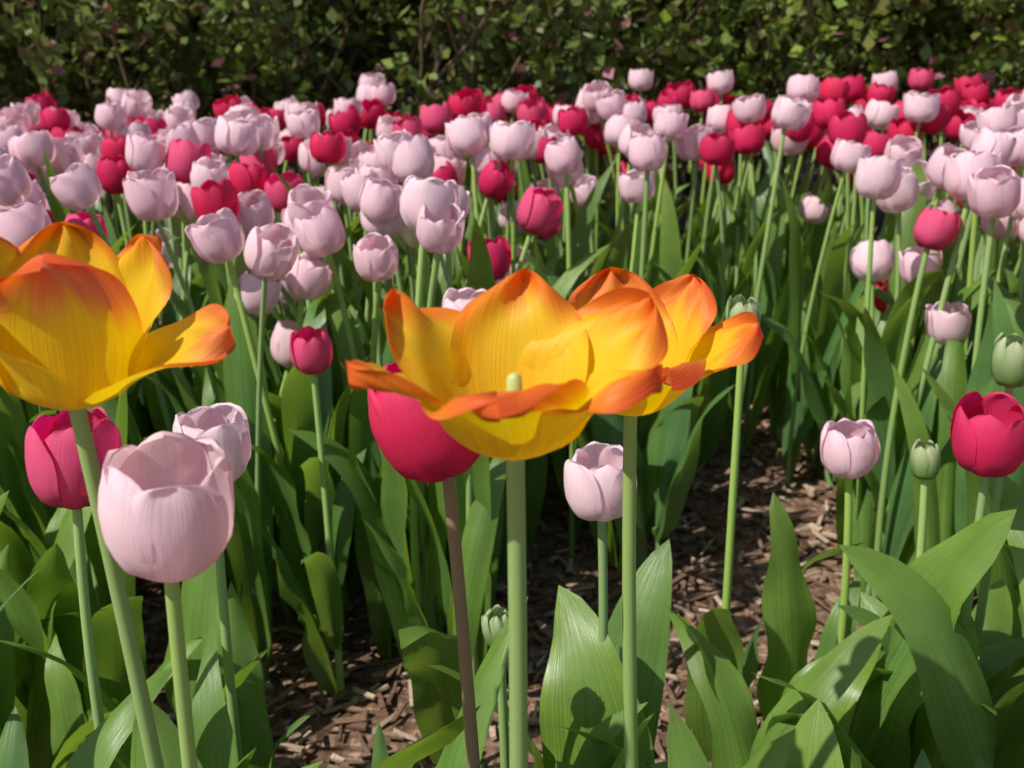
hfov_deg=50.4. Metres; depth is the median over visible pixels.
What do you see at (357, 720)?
mulch chips
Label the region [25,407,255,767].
magenta tulip
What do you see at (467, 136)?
tulip bed row
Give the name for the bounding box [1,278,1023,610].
tulip bed row
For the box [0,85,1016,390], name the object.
tulip bed row
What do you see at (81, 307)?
orange tulip
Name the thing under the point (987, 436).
magenta tulip
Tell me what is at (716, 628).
tulip bud
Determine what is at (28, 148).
tulip bed row
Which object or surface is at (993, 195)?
tulip bed row
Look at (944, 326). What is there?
pink tulip
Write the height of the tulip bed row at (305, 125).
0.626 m
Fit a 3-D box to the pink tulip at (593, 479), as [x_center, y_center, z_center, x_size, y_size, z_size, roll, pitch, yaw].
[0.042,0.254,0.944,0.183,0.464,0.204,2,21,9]
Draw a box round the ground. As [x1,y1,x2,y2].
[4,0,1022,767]
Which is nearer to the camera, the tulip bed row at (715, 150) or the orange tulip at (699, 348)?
the orange tulip at (699, 348)
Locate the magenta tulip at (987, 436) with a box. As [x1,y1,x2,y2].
[838,391,1023,748]
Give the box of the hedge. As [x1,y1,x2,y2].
[0,0,1023,240]
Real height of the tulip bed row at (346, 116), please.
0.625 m
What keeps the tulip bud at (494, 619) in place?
on the ground
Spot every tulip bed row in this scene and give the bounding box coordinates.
[0,80,985,353]
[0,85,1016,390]
[0,92,1023,463]
[0,129,1023,592]
[0,151,1023,626]
[0,175,992,678]
[0,202,1023,690]
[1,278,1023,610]
[8,102,1023,498]
[23,161,1020,654]
[25,69,1022,322]
[27,91,1023,438]
[28,126,1018,555]
[31,74,1022,294]
[42,114,1020,518]
[43,108,1016,454]
[50,89,1021,403]
[105,68,934,248]
[122,70,983,273]
[125,116,1023,524]
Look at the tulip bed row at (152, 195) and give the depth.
1.30 m
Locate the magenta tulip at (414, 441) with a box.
[367,362,480,767]
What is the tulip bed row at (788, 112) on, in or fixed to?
on the ground
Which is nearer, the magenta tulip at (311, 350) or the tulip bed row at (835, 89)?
the magenta tulip at (311, 350)
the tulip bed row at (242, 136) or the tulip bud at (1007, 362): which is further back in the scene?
the tulip bed row at (242, 136)
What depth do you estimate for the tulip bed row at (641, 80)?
2.33 m
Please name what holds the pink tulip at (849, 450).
on the ground
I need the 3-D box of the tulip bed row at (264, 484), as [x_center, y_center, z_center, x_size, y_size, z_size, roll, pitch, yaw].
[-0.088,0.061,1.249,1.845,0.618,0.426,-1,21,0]
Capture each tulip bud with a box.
[400,225,505,590]
[481,604,647,767]
[684,294,863,761]
[849,439,1023,751]
[859,332,1023,714]
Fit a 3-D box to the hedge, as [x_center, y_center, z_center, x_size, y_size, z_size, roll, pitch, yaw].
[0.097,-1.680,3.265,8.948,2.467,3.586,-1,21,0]
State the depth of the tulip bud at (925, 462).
0.96 m
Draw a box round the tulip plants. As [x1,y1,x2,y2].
[0,225,1023,767]
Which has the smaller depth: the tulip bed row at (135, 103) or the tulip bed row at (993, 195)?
the tulip bed row at (993, 195)
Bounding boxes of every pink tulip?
[98,431,233,767]
[173,402,309,767]
[428,441,671,767]
[806,418,880,664]
[811,301,971,534]
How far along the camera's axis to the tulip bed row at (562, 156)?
1.43 m
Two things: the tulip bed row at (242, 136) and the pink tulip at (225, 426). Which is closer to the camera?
the pink tulip at (225, 426)
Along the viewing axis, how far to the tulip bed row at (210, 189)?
1.38 m
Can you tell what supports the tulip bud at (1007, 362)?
on the ground
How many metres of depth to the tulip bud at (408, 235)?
1.28 m
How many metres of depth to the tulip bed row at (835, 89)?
2.17 m
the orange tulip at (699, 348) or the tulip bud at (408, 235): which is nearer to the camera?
the orange tulip at (699, 348)
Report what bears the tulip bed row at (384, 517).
on the ground
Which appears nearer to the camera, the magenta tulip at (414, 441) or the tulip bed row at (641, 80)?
the magenta tulip at (414, 441)
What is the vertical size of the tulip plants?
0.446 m
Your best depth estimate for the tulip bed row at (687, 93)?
2.25 m
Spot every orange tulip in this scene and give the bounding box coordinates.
[0,221,235,767]
[346,268,667,767]
[568,267,763,767]
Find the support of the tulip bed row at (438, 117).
on the ground
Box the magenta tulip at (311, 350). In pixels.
[261,326,366,699]
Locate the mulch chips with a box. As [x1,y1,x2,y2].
[87,326,977,767]
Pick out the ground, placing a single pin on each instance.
(348, 748)

